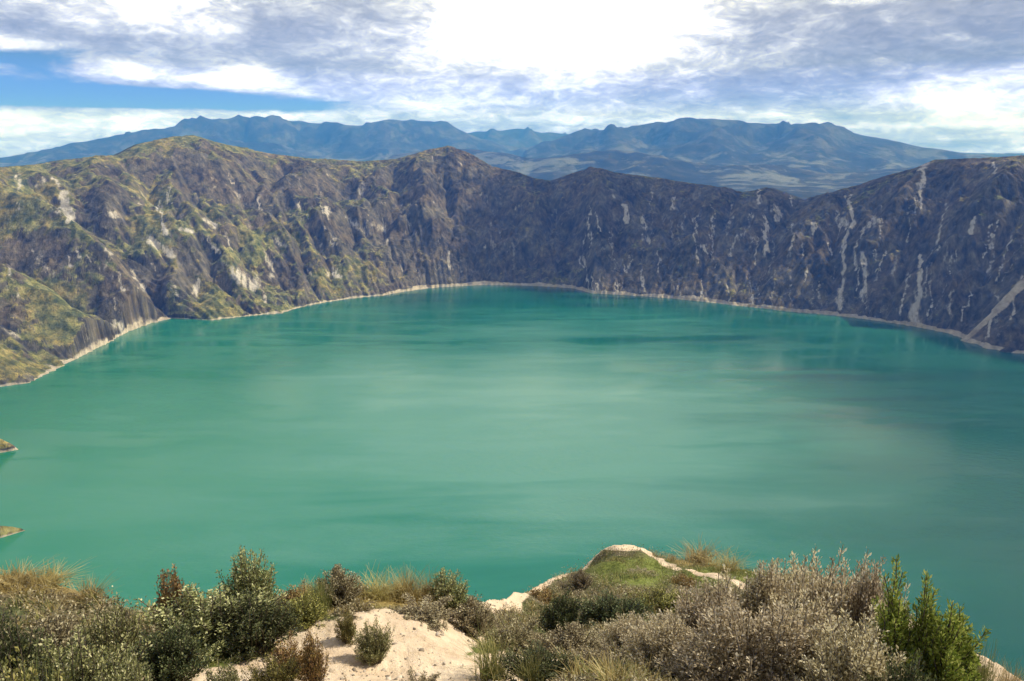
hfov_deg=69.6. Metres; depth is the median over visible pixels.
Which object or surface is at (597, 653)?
shrub
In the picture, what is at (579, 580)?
shrub
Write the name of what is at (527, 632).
shrub
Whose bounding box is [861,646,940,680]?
shrub
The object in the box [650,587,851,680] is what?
shrub
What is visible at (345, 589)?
shrub
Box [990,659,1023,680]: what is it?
grass tussock
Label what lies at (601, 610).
shrub
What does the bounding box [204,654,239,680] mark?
shrub
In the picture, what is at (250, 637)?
shrub
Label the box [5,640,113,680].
grass tussock
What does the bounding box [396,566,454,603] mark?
grass tussock
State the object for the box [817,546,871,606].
shrub
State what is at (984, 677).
grass tussock
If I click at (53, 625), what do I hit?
shrub
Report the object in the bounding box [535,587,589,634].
shrub
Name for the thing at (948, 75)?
sky
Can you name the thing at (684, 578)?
shrub
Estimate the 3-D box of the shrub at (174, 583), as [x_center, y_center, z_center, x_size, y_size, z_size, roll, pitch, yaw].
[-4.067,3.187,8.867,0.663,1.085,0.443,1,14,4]
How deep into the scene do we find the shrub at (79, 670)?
6.70 m
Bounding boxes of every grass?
[0,545,990,680]
[0,547,989,680]
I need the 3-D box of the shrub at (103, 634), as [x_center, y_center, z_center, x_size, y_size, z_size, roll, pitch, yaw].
[-4.368,3.311,8.021,0.888,1.099,0.818,7,16,27]
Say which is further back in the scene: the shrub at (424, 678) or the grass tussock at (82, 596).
the grass tussock at (82, 596)
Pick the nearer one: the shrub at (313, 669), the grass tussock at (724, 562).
the shrub at (313, 669)
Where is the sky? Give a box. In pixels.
[0,0,1023,157]
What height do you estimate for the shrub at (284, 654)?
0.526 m
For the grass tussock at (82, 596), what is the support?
on the hillside
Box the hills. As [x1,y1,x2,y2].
[0,115,1023,199]
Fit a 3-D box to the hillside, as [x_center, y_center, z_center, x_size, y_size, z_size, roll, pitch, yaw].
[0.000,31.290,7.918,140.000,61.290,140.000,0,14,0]
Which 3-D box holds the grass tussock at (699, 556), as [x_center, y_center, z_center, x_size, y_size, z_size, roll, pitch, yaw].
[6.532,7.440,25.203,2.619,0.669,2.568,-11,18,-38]
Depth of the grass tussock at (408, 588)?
10.57 m
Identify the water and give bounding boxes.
[0,285,1023,678]
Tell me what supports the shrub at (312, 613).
on the hillside
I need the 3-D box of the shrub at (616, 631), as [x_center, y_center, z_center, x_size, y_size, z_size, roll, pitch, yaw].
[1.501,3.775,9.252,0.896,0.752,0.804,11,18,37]
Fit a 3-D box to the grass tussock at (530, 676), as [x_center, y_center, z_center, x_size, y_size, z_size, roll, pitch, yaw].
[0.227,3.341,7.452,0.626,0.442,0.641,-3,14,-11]
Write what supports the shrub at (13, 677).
on the hillside
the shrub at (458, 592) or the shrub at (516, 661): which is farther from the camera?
the shrub at (458, 592)
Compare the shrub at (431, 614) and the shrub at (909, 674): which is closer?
the shrub at (909, 674)
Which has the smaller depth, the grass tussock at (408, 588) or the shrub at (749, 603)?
the shrub at (749, 603)
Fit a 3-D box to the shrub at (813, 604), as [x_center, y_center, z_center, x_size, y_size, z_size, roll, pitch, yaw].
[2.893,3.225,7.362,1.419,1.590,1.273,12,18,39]
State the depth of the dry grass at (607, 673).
10.29 m
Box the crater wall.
[0,135,1023,537]
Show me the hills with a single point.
(804, 161)
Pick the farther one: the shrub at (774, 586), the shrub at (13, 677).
the shrub at (774, 586)
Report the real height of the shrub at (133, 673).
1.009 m
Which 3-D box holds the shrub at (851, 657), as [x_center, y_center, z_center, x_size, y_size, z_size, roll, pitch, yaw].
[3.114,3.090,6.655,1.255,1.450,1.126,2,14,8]
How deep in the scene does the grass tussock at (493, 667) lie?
8.13 m
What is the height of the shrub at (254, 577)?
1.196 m
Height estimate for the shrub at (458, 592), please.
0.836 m
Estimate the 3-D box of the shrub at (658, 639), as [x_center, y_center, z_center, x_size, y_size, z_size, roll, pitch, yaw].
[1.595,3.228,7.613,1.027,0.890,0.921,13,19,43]
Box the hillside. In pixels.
[0,544,1020,680]
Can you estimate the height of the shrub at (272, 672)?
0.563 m
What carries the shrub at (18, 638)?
on the hillside
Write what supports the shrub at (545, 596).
on the hillside
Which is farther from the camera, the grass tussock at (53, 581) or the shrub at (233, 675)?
the grass tussock at (53, 581)
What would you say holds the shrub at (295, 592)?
on the hillside
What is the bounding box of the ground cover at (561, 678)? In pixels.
[0,543,996,680]
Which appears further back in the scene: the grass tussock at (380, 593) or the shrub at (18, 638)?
the grass tussock at (380, 593)
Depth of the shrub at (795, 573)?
8.89 m
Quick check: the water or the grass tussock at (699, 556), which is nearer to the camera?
the grass tussock at (699, 556)
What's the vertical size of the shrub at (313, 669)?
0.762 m
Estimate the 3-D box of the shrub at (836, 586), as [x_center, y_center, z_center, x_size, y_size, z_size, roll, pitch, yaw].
[3.352,3.253,7.958,1.316,2.171,1.180,3,15,13]
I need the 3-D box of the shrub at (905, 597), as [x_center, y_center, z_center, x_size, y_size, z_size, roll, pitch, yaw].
[3.749,3.224,7.270,0.805,1.815,0.722,2,14,9]
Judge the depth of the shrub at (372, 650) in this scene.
8.17 m
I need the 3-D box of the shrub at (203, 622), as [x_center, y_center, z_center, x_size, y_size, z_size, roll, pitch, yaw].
[-3.440,3.193,8.417,1.689,0.817,1.223,-6,15,-22]
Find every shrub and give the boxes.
[0,606,61,680]
[0,627,152,680]
[0,645,71,680]
[15,610,93,670]
[64,591,162,674]
[93,642,154,680]
[121,614,212,680]
[133,581,285,660]
[152,564,195,626]
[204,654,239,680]
[205,587,305,665]
[215,546,281,613]
[239,647,301,680]
[269,631,308,679]
[279,579,322,611]
[279,590,330,630]
[296,626,330,680]
[303,563,367,609]
[334,609,357,644]
[350,617,395,665]
[385,592,466,630]
[399,665,440,680]
[420,566,469,616]
[444,595,499,644]
[482,610,548,654]
[495,639,580,680]
[525,584,559,604]
[532,621,601,655]
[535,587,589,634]
[560,637,647,669]
[566,568,594,589]
[575,589,656,632]
[597,610,648,655]
[619,609,706,680]
[625,565,657,575]
[627,583,691,613]
[650,574,757,648]
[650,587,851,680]
[668,571,697,588]
[692,565,798,627]
[744,558,796,614]
[744,587,844,679]
[772,548,825,601]
[773,542,874,634]
[783,599,921,680]
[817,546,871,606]
[843,555,891,634]
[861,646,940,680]
[863,583,925,677]
[864,553,991,680]
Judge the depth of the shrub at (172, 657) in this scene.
7.27 m
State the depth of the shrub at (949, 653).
6.84 m
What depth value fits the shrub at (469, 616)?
10.40 m
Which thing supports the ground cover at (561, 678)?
on the hillside
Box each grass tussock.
[0,554,66,594]
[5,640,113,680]
[9,556,95,595]
[49,569,122,612]
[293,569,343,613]
[346,560,416,604]
[375,563,436,601]
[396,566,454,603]
[441,610,532,680]
[508,640,563,680]
[665,536,733,568]
[697,545,756,577]
[976,639,1015,680]
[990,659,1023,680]
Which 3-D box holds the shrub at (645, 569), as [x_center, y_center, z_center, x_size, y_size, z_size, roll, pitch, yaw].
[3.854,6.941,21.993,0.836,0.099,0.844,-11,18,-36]
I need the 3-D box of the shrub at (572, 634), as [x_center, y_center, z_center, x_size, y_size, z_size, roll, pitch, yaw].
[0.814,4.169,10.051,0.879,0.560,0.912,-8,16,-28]
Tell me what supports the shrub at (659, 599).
on the hillside
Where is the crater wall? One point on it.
(96, 251)
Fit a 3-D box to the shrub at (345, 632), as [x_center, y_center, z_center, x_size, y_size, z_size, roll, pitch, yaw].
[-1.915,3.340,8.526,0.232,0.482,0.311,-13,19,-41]
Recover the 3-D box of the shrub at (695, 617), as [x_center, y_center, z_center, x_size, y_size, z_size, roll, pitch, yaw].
[2.248,3.351,8.313,1.445,1.422,1.296,5,15,20]
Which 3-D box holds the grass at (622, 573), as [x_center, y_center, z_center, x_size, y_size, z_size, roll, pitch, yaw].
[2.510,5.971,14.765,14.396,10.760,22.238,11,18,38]
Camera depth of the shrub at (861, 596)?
7.73 m

